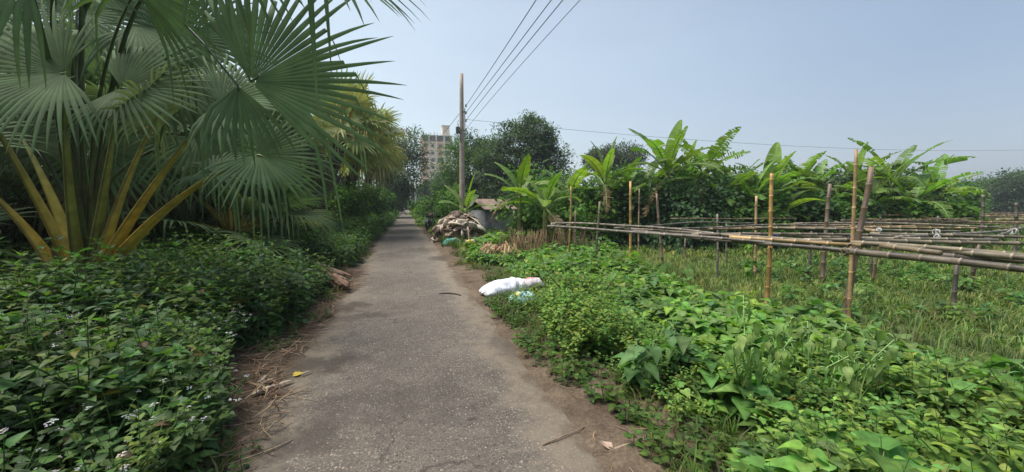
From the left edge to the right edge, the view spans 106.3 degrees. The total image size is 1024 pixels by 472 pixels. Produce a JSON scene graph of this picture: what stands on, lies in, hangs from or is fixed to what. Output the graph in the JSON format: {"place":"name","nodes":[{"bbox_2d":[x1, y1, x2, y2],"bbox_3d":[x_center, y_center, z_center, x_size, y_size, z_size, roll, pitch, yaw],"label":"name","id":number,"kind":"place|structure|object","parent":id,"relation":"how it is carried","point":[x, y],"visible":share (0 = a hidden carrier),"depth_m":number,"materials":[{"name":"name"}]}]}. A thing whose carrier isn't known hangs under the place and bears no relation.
{"place":"outdoors","nodes":[
{"label":"outdoors","id":0,"kind":"place"},
{"bbox_2d":[69,227,391,471],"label":"dirt verge","id":1,"kind":"structure","parent":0,"point":[295,358],"depth_m":3.86,"materials":[{"name":"soil"}]},
{"bbox_2d":[132,226,728,471],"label":"leaf litter","id":2,"kind":"object","parent":1,"relation":"on","point":[268,368],"visible":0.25,"depth_m":3.41,"materials":[{"name":"plant"}]},
{"bbox_2d":[224,209,603,471],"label":"road","id":3,"kind":"structure","parent":0,"point":[410,367],"depth_m":3.21,"materials":[{"name":"concrete"}]},
{"bbox_2d":[224,439,292,466],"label":"twig","id":4,"kind":"object","parent":3,"relation":"on","point":[258,453],"visible":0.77,"depth_m":2.41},
{"bbox_2d":[419,125,451,182],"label":"apartment tower","id":5,"kind":"structure","parent":0,"point":[441,140],"depth_m":163.18,"materials":[{"name":"paint"}]},
{"bbox_2d":[11,210,1023,471],"bbox_3d":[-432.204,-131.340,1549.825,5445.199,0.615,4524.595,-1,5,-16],"label":"ground","id":6,"kind":"structure","parent":0,"point":[745,428],"depth_m":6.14,"materials":[{"name":"green plant"}]},
{"bbox_2d":[0,230,19,286],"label":"tall weed","id":7,"kind":"object","parent":6,"relation":"on","point":[9,268],"visible":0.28,"depth_m":3.96,"materials":[{"name":"green plant"}]},
{"bbox_2d":[0,73,42,234],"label":"fan palm","id":8,"kind":"object","parent":6,"relation":"on","point":[12,186],"visible":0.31,"depth_m":6.06,"materials":[{"name":"green plant"}]},
{"bbox_2d":[0,2,124,178],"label":"shade tree","id":9,"kind":"object","parent":6,"relation":"on","point":[57,18],"depth_m":10.18,"materials":[{"name":"green plant"}]},
{"bbox_2d":[0,164,189,259],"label":"shrub","id":10,"kind":"object","parent":6,"relation":"on","point":[11,199],"visible":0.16,"depth_m":6.61,"materials":[{"name":"green plant"}]},
{"bbox_2d":[0,54,192,224],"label":"fan palm","id":11,"kind":"object","parent":6,"relation":"on","point":[86,144],"depth_m":8.04,"materials":[{"name":"green plant"}]},
{"bbox_2d":[79,234,118,336],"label":"tall weed","id":12,"kind":"object","parent":6,"relation":"on","point":[101,246],"visible":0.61,"depth_m":3.50,"materials":[{"name":"green plant"}]},
{"bbox_2d":[0,16,268,248],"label":"fan palm","id":13,"kind":"object","parent":6,"relation":"on","point":[91,87],"visible":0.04,"depth_m":6.55,"materials":[{"name":"green plant"}]},
{"bbox_2d":[147,241,179,296],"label":"tall weed","id":14,"kind":"object","parent":6,"relation":"on","point":[169,243],"visible":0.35,"depth_m":4.33,"materials":[{"name":"green plant"}]},
{"bbox_2d":[0,209,399,471],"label":"undergrowth","id":15,"kind":"object","parent":6,"relation":"on","point":[147,381],"visible":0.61,"depth_m":2.77,"materials":[{"name":"green plant"}]},
{"bbox_2d":[157,190,262,229],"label":"shrub","id":16,"kind":"object","parent":6,"relation":"on","point":[172,212],"visible":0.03,"depth_m":11.03,"materials":[{"name":"green plant"}]},
{"bbox_2d":[0,0,427,285],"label":"fan palm","id":17,"kind":"object","parent":6,"relation":"on","point":[296,89],"visible":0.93,"depth_m":4.12,"materials":[{"name":"green plant"}]},
{"bbox_2d":[104,126,339,273],"bbox_3d":[-5.975,-0.423,8.235,4.229,4.020,4.790,-1,5,-16],"label":"fan palm","id":18,"kind":"object","parent":6,"relation":"on","point":[228,223],"visible":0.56,"depth_m":7.84,"materials":[{"name":"green plant"}]},
{"bbox_2d":[150,73,315,225],"bbox_3d":[-8.155,-2.238,10.988,4.376,5.227,4.767,2,5,26],"label":"fan palm","id":19,"kind":"object","parent":6,"relation":"on","point":[282,123],"visible":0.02,"depth_m":11.15,"materials":[{"name":"green plant"}]},
{"bbox_2d":[192,167,344,237],"bbox_3d":[-7.631,-0.386,12.190,4.191,4.910,4.081,-5,7,-43],"label":"fan palm","id":20,"kind":"object","parent":6,"relation":"on","point":[320,190],"visible":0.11,"depth_m":12.21,"materials":[{"name":"green plant"}]},
{"bbox_2d":[226,92,342,223],"bbox_3d":[-8.161,-2.470,13.031,4.898,5.306,4.492,-1,5,-16],"label":"fan palm","id":21,"kind":"object","parent":6,"relation":"on","point":[324,151],"visible":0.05,"depth_m":13.26,"materials":[{"name":"green plant"}]},
{"bbox_2d":[287,68,404,221],"bbox_3d":[-7.568,-3.594,16.981,5.539,7.134,5.512,-1,5,-16],"label":"fan palm","id":22,"kind":"object","parent":6,"relation":"on","point":[367,149],"visible":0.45,"depth_m":16.48,"materials":[{"name":"green plant"}]},
{"bbox_2d":[325,180,374,220],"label":"shrub","id":23,"kind":"object","parent":6,"relation":"on","point":[348,203],"visible":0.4,"depth_m":19.89,"materials":[{"name":"green plant"}]},
{"bbox_2d":[335,163,364,186],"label":"shade tree","id":24,"kind":"object","parent":6,"relation":"on","point":[339,179],"visible":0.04,"depth_m":32.14,"materials":[{"name":"green plant"}]},
{"bbox_2d":[338,178,391,216],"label":"shrub","id":25,"kind":"object","parent":6,"relation":"on","point":[374,200],"visible":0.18,"depth_m":25.02,"materials":[{"name":"green plant"}]},
{"bbox_2d":[319,100,411,195],"bbox_3d":[-8.234,-4.136,21.230,5.691,7.347,5.603,1,5,14],"label":"fan palm","id":26,"kind":"object","parent":6,"relation":"on","point":[393,130],"visible":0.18,"depth_m":21.13,"materials":[{"name":"green plant"}]},
{"bbox_2d":[337,132,410,214],"bbox_3d":[-9.747,-4.553,27.188,5.016,7.261,5.279,-1,5,-16],"label":"fan palm","id":27,"kind":"object","parent":6,"relation":"on","point":[372,175],"visible":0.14,"depth_m":25.89,"materials":[{"name":"green plant"}]},
{"bbox_2d":[355,185,396,216],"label":"shrub","id":28,"kind":"object","parent":6,"relation":"on","point":[383,207],"visible":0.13,"depth_m":30.85,"materials":[{"name":"green plant"}]},
{"bbox_2d":[383,191,398,212],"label":"shrub","id":29,"kind":"object","parent":6,"relation":"on","point":[390,206],"visible":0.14,"depth_m":39.39,"materials":[{"name":"green plant"}]},
{"bbox_2d":[360,122,436,215],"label":"roadside tree","id":30,"kind":"object","parent":6,"relation":"on","point":[413,155],"visible":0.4,"depth_m":41.72,"materials":[{"name":"green plant"}]},
{"bbox_2d":[408,198,434,221],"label":"roadside bush","id":31,"kind":"object","parent":6,"relation":"on","point":[417,210],"visible":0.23,"depth_m":32.83,"materials":[{"name":"green plant"}]},
{"bbox_2d":[417,178,435,199],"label":"roadside tree","id":32,"kind":"object","parent":6,"relation":"on","point":[424,191],"visible":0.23,"depth_m":68.67,"materials":[{"name":"green plant"}]},
{"bbox_2d":[420,179,465,220],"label":"roadside bush","id":33,"kind":"object","parent":6,"relation":"on","point":[429,206],"visible":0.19,"depth_m":26.65,"materials":[{"name":"green plant"}]},
{"bbox_2d":[425,134,470,210],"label":"feathery tree","id":34,"kind":"object","parent":6,"relation":"on","point":[450,171],"visible":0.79,"depth_m":23.59,"materials":[{"name":"green plant"}]},
{"bbox_2d":[427,182,477,219],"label":"roadside bush","id":35,"kind":"object","parent":6,"relation":"on","point":[442,210],"visible":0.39,"depth_m":20.26,"materials":[{"name":"green plant"}]},
{"bbox_2d":[431,210,486,243],"bbox_3d":[-1.297,-0.341,15.998,4.081,1.463,3.002,-1,5,-16],"label":"dry leaf heap","id":36,"kind":"object","parent":6,"relation":"on","point":[452,224],"visible":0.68,"depth_m":15.40,"materials":[{"name":"plant"}]},
{"bbox_2d":[456,73,466,210],"bbox_3d":[-2.506,-3.948,19.036,0.507,8.148,0.783,1,5,16],"label":"utility pole","id":37,"kind":"object","parent":6,"relation":"on","point":[461,129],"visible":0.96,"depth_m":18.95,"materials":[{"name":"concrete"}]},
{"bbox_2d":[467,0,551,110],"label":"overhead wire","id":38,"kind":"object","parent":37,"relation":"attached to","point":[514,48],"visible":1,"depth_m":11.02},
{"bbox_2d":[466,0,562,119],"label":"overhead wire","id":39,"kind":"object","parent":37,"relation":"attached to","point":[519,52],"visible":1,"depth_m":11.19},
{"bbox_2d":[466,0,579,128],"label":"overhead wire","id":40,"kind":"object","parent":37,"relation":"attached to","point":[529,55],"visible":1,"depth_m":11.03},
{"bbox_2d":[467,119,1004,150],"bbox_3d":[26.556,-6.702,26.584,59.872,1.597,0.014,-1,5,-14],"label":"overhead wire","id":41,"kind":"object","parent":37,"relation":"attached to","point":[747,143],"visible":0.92,"depth_m":23.57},
{"bbox_2d":[438,174,494,213],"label":"banana plant","id":42,"kind":"object","parent":6,"relation":"on","point":[470,199],"visible":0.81,"depth_m":17.09,"materials":[{"name":"green plant"}]},
{"bbox_2d":[446,125,506,209],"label":"mango tree","id":43,"kind":"object","parent":6,"relation":"on","point":[468,178],"visible":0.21,"depth_m":30.86,"materials":[{"name":"green plant"}]},
{"bbox_2d":[464,199,516,232],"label":"tin shed","id":44,"kind":"structure","parent":6,"relation":"on","point":[484,216],"depth_m":18.58,"materials":[{"name":"metal"}]},
{"bbox_2d":[468,241,521,263],"bbox_3d":[-0.429,0.490,10.302,1.418,0.678,1.119,-4,6,-38],"label":"dry frond pile","id":45,"kind":"object","parent":6,"relation":"on","point":[490,250],"visible":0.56,"depth_m":10.30,"materials":[{"name":"plant"}]},
{"bbox_2d":[491,227,531,252],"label":"dry reeds","id":46,"kind":"object","parent":6,"relation":"on","point":[515,243],"visible":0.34,"depth_m":11.67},
{"bbox_2d":[485,154,548,235],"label":"banana plant","id":47,"kind":"object","parent":6,"relation":"on","point":[524,170],"visible":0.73,"depth_m":13.92,"materials":[{"name":"green plant"}]},
{"bbox_2d":[464,109,576,216],"bbox_3d":[0.634,-5.011,28.712,8.906,8.638,6.881,-1,5,-16],"label":"mango tree","id":48,"kind":"object","parent":6,"relation":"on","point":[539,148],"visible":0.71,"depth_m":27.66,"materials":[{"name":"green plant"}]},
{"bbox_2d":[504,229,558,252],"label":"dry reeds","id":49,"kind":"object","parent":6,"relation":"on","point":[528,246],"visible":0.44,"depth_m":11.23,"materials":[{"name":"plant"}]},
{"bbox_2d":[490,186,592,245],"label":"vine bush","id":50,"kind":"object","parent":6,"relation":"on","point":[504,214],"visible":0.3,"depth_m":14.37,"materials":[{"name":"green plant"}]},
{"bbox_2d":[500,169,583,249],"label":"banana plant","id":51,"kind":"object","parent":6,"relation":"on","point":[549,190],"visible":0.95,"depth_m":12.14,"materials":[{"name":"green plant"}]},
{"bbox_2d":[504,166,601,222],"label":"vine bush","id":52,"kind":"object","parent":6,"relation":"on","point":[563,180],"visible":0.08,"depth_m":21.59,"materials":[{"name":"green plant"}]},
{"bbox_2d":[527,230,579,249],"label":"dry reeds","id":53,"kind":"object","parent":6,"relation":"on","point":[546,236],"visible":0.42,"depth_m":11.61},
{"bbox_2d":[510,183,620,248],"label":"vine bush","id":54,"kind":"object","parent":6,"relation":"on","point":[581,218],"visible":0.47,"depth_m":13.96,"materials":[{"name":"green plant"}]},
{"bbox_2d":[532,163,603,230],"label":"banana plant","id":55,"kind":"object","parent":6,"relation":"on","point":[573,180],"visible":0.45,"depth_m":14.89,"materials":[{"name":"green plant"}]},
{"bbox_2d":[504,152,646,237],"bbox_3d":[2.837,-1.363,16.624,6.372,4.434,5.208,-1,5,-16],"label":"vine bush","id":56,"kind":"object","parent":6,"relation":"on","point":[536,178],"visible":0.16,"depth_m":16.16,"materials":[{"name":"green plant"}]},
{"bbox_2d":[551,228,602,246],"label":"dry reeds","id":57,"kind":"object","parent":6,"relation":"on","point":[579,242],"visible":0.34,"depth_m":12.15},
{"bbox_2d":[555,180,659,247],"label":"vine bush","id":58,"kind":"object","parent":6,"relation":"on","point":[618,220],"visible":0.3,"depth_m":14.96,"materials":[{"name":"green plant"}]},
{"bbox_2d":[579,137,644,238],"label":"banana plant","id":59,"kind":"object","parent":6,"relation":"on","point":[605,167],"visible":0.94,"depth_m":14.57,"materials":[{"name":"green plant"}]},
{"bbox_2d":[580,138,650,185],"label":"distant tree","id":60,"kind":"object","parent":6,"relation":"on","point":[628,154],"visible":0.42,"depth_m":38.58,"materials":[{"name":"green plant"}]},
{"bbox_2d":[589,156,658,191],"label":"banana plant","id":61,"kind":"object","parent":6,"relation":"on","point":[614,183],"visible":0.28,"depth_m":15.85,"materials":[{"name":"green plant"}]},
{"bbox_2d":[623,251,648,267],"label":"taro plant","id":62,"kind":"object","parent":6,"relation":"on","point":[640,258],"visible":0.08,"depth_m":8.29,"materials":[{"name":"green plant"}]},
{"bbox_2d":[597,176,684,244],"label":"vine bush","id":63,"kind":"object","parent":6,"relation":"on","point":[641,221],"visible":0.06,"depth_m":15.28,"materials":[{"name":"green plant"}]},
{"bbox_2d":[593,162,696,187],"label":"vine bush","id":64,"kind":"object","parent":6,"relation":"on","point":[613,173],"visible":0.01,"depth_m":20.38,"materials":[{"name":"green plant"}]},
{"bbox_2d":[595,157,697,227],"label":"banana plant","id":65,"kind":"object","parent":6,"relation":"on","point":[634,189],"visible":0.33,"depth_m":15.05,"materials":[{"name":"green plant"}]},
{"bbox_2d":[622,120,723,221],"bbox_3d":[5.890,-2.062,15.359,3.368,5.012,3.885,0,5,5],"label":"banana plant","id":66,"kind":"object","parent":6,"relation":"on","point":[677,134],"visible":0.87,"depth_m":14.61,"materials":[{"name":"green plant"}]},
{"bbox_2d":[654,261,696,280],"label":"taro plant","id":67,"kind":"object","parent":6,"relation":"on","point":[686,272],"visible":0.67,"depth_m":8.68,"materials":[{"name":"green plant"}]},
{"bbox_2d":[654,321,703,382],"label":"broadleaf plant","id":68,"kind":"object","parent":6,"relation":"on","point":[675,338],"visible":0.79,"depth_m":3.40,"materials":[{"name":"green plant"}]},
{"bbox_2d":[617,162,754,251],"bbox_3d":[6.900,-1.001,15.367,5.685,3.856,4.195,0,5,0],"label":"vine bush","id":69,"kind":"object","parent":6,"relation":"on","point":[673,201],"visible":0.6,"depth_m":14.46,"materials":[{"name":"green plant"}]},
{"bbox_2d":[652,139,736,199],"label":"banana plant","id":70,"kind":"object","parent":6,"relation":"on","point":[688,167],"visible":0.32,"depth_m":15.76,"materials":[{"name":"green plant"}]},
{"bbox_2d":[662,126,759,210],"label":"banana plant","id":71,"kind":"object","parent":6,"relation":"on","point":[715,152],"visible":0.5,"depth_m":15.12,"materials":[{"name":"green plant"}]},
{"bbox_2d":[408,211,1023,471],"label":"weeds","id":72,"kind":"object","parent":6,"relation":"on","point":[936,430],"visible":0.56,"depth_m":3.04,"materials":[{"name":"green plant"}]},
{"bbox_2d":[659,168,788,244],"bbox_3d":[9.004,-1.161,16.360,5.443,3.675,4.667,1,5,15],"label":"vine bush","id":73,"kind":"object","parent":6,"relation":"on","point":[714,177],"visible":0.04,"depth_m":15.45,"materials":[{"name":"green plant"}]},
{"bbox_2d":[682,171,780,205],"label":"banana plant","id":74,"kind":"object","parent":6,"relation":"on","point":[743,178],"visible":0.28,"depth_m":14.69,"materials":[{"name":"green plant"}]},
{"bbox_2d":[742,244,759,279],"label":"climbing vine","id":75,"kind":"object","parent":6,"relation":"on","point":[748,249],"visible":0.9,"depth_m":8.20,"materials":[{"name":"green plant"}]},
{"bbox_2d":[718,157,790,194],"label":"banana plant","id":76,"kind":"object","parent":6,"relation":"on","point":[759,165],"visible":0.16,"depth_m":16.25,"materials":[{"name":"green plant"}]},
{"bbox_2d":[703,190,816,251],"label":"vine bush","id":77,"kind":"object","parent":6,"relation":"on","point":[779,202],"visible":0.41,"depth_m":14.43,"materials":[{"name":"green plant"}]},
{"bbox_2d":[728,158,806,232],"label":"banana plant","id":78,"kind":"object","parent":6,"relation":"on","point":[746,186],"visible":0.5,"depth_m":14.92,"materials":[{"name":"green plant"}]},
{"bbox_2d":[547,149,1023,316],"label":"bamboo trellis","id":79,"kind":"object","parent":6,"relation":"on","point":[973,258],"visible":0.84,"depth_m":6.37,"materials":[{"name":"wood"}]},
{"bbox_2d":[736,142,834,195],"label":"banana plant","id":80,"kind":"object","parent":6,"relation":"on","point":[775,150],"visible":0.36,"depth_m":15.67,"materials":[{"name":"green plant"}]},
{"bbox_2d":[752,190,825,221],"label":"banana plant","id":81,"kind":"object","parent":6,"relation":"on","point":[792,204],"visible":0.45,"depth_m":14.39,"materials":[{"name":"green plant"}]},
{"bbox_2d":[726,295,871,398],"bbox_3d":[1.873,0.957,2.941,0.869,0.834,0.992,-1,5,-16],"label":"weed plant","id":82,"kind":"object","parent":6,"relation":"on","point":[736,350],"visible":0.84,"depth_m":2.72,"materials":[{"name":"green plant"}]},
{"bbox_2d":[778,151,845,192],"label":"banana plant","id":83,"kind":"object","parent":6,"relation":"on","point":[810,163],"visible":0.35,"depth_m":16.66,"materials":[{"name":"green plant"}]},
{"bbox_2d":[779,164,849,198],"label":"vine bush","id":84,"kind":"object","parent":6,"relation":"on","point":[797,190],"visible":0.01,"depth_m":16.87,"materials":[{"name":"green plant"}]},
{"bbox_2d":[780,159,863,193],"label":"banana plant","id":85,"kind":"object","parent":6,"relation":"on","point":[818,168],"visible":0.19,"depth_m":16.85,"materials":[{"name":"green plant"}]},
{"bbox_2d":[753,321,901,407],"bbox_3d":[2.225,1.035,2.810,0.829,0.804,0.657,-1,5,-16],"label":"plant","id":86,"kind":"object","parent":6,"relation":"on","point":[842,341],"visible":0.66,"depth_m":2.74,"materials":[{"name":"green plant"}]},
{"bbox_2d":[785,190,891,248],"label":"vine bush","id":87,"kind":"object","parent":6,"relation":"on","point":[840,210],"visible":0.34,"depth_m":14.78,"materials":[{"name":"green plant"}]},
{"bbox_2d":[781,165,898,204],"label":"banana plant","id":88,"kind":"object","parent":6,"relation":"on","point":[807,173],"visible":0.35,"depth_m":16.18,"materials":[{"name":"green plant"}]},
{"bbox_2d":[800,162,933,206],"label":"vine bush","id":89,"kind":"object","parent":6,"relation":"on","point":[846,179],"visible":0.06,"depth_m":16.48,"materials":[{"name":"green plant"}]},
{"bbox_2d":[840,394,898,437],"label":"gourd seedling","id":90,"kind":"object","parent":6,"relation":"on","point":[885,417],"visible":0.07,"depth_m":2.46,"materials":[{"name":"green plant"}]},
{"bbox_2d":[812,142,927,186],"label":"banana plant","id":91,"kind":"object","parent":6,"relation":"on","point":[862,154],"visible":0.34,"depth_m":16.70,"materials":[{"name":"green plant"}]},
{"bbox_2d":[826,152,942,232],"bbox_3d":[14.506,-1.291,15.618,3.291,3.775,4.023,-5,7,-44],"label":"banana plant","id":92,"kind":"object","parent":6,"relation":"on","point":[876,185],"visible":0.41,"depth_m":15.20,"materials":[{"name":"green plant"}]},
{"bbox_2d":[834,138,974,208],"bbox_3d":[16.023,-1.885,15.913,4.332,4.606,3.649,1,5,8],"label":"banana plant","id":93,"kind":"object","parent":6,"relation":"on","point":[904,155],"visible":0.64,"depth_m":15.78,"materials":[{"name":"green plant"}]},
{"bbox_2d":[875,174,966,204],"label":"vine bush","id":94,"kind":"object","parent":6,"relation":"on","point":[937,192],"visible":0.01,"depth_m":17.57,"materials":[{"name":"green plant"}]},
{"bbox_2d":[858,164,993,225],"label":"banana plant","id":95,"kind":"object","parent":6,"relation":"on","point":[927,191],"visible":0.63,"depth_m":14.62,"materials":[{"name":"green plant"}]},
{"bbox_2d":[875,196,991,248],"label":"vine bush","id":96,"kind":"object","parent":6,"relation":"on","point":[906,209],"visible":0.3,"depth_m":14.49,"materials":[{"name":"green plant"}]},
{"bbox_2d":[902,154,989,217],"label":"banana plant","id":97,"kind":"object","parent":6,"relation":"on","point":[935,174],"visible":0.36,"depth_m":17.56,"materials":[{"name":"green plant"}]},
{"bbox_2d":[909,350,983,384],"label":"gourd seedling","id":98,"kind":"object","parent":6,"relation":"on","point":[928,353],"visible":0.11,"depth_m":3.09,"materials":[{"name":"green plant"}]},
{"bbox_2d":[942,176,1001,234],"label":"vine bush","id":99,"kind":"object","parent":6,"relation":"on","point":[969,197],"visible":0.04,"depth_m":19.28,"materials":[{"name":"green plant"}]},
{"bbox_2d":[960,176,1010,210],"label":"banana plant","id":100,"kind":"object","parent":6,"relation":"on","point":[977,181],"visible":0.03,"depth_m":54.10,"materials":[{"name":"green plant"}]},
{"bbox_2d":[962,353,1023,393],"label":"gourd seedling","id":101,"kind":"object","parent":6,"relation":"on","point":[1016,373],"visible":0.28,"depth_m":2.69,"materials":[{"name":"green plant"}]},
{"bbox_2d":[976,166,1023,212],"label":"tree","id":102,"kind":"object","parent":6,"relation":"on","point":[1009,186],"visible":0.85,"depth_m":49.32,"materials":[{"name":"green plant"}]},
{"bbox_2d":[22,0,1023,193],"label":"sky","id":103,"kind":"structure","parent":0,"point":[894,76],"materials":[{"name":"blue"}]},
{"bbox_2d":[422,227,733,471],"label":"dirt verge","id":104,"kind":"structure","parent":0,"point":[590,416],"depth_m":2.99,"materials":[{"name":"soil"}]},
{"bbox_2d":[423,212,434,229],"bbox_3d":[-4.975,-0.909,23.110,0.719,1.037,1.826,1,5,15],"label":"motorcycle","id":105,"kind":"object","parent":104,"relation":"on","point":[429,222],"visible":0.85,"depth_m":22.74,"materials":[{"name":"metal"}]},
{"bbox_2d":[479,277,532,296],"bbox_3d":[-0.089,0.877,6.822,1.050,0.268,0.471,-4,6,-36],"label":"sack","id":106,"kind":"object","parent":104,"relation":"on","point":[495,285],"visible":0.69,"depth_m":6.61,"materials":[{"name":"plastic"}]},
{"bbox_2d":[524,277,544,287],"bbox_3d":[0.339,0.836,7.024,0.526,0.173,0.314,-3,6,-33],"label":"sack","id":107,"kind":"object","parent":106,"relation":"on","point":[531,280],"visible":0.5,"depth_m":6.92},
{"bbox_2d":[508,291,537,304],"bbox_3d":[0.181,0.955,6.011,0.483,0.175,0.354,0,5,-4],"label":"plastic bag","id":108,"kind":"object","parent":104,"relation":"on","point":[522,298],"visible":0.27,"depth_m":5.89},
{"bbox_2d":[608,338,682,397],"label":"broadleaf plant","id":109,"kind":"object","parent":104,"relation":"on","point":[633,369],"visible":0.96,"depth_m":3.17,"materials":[{"name":"green plant"}]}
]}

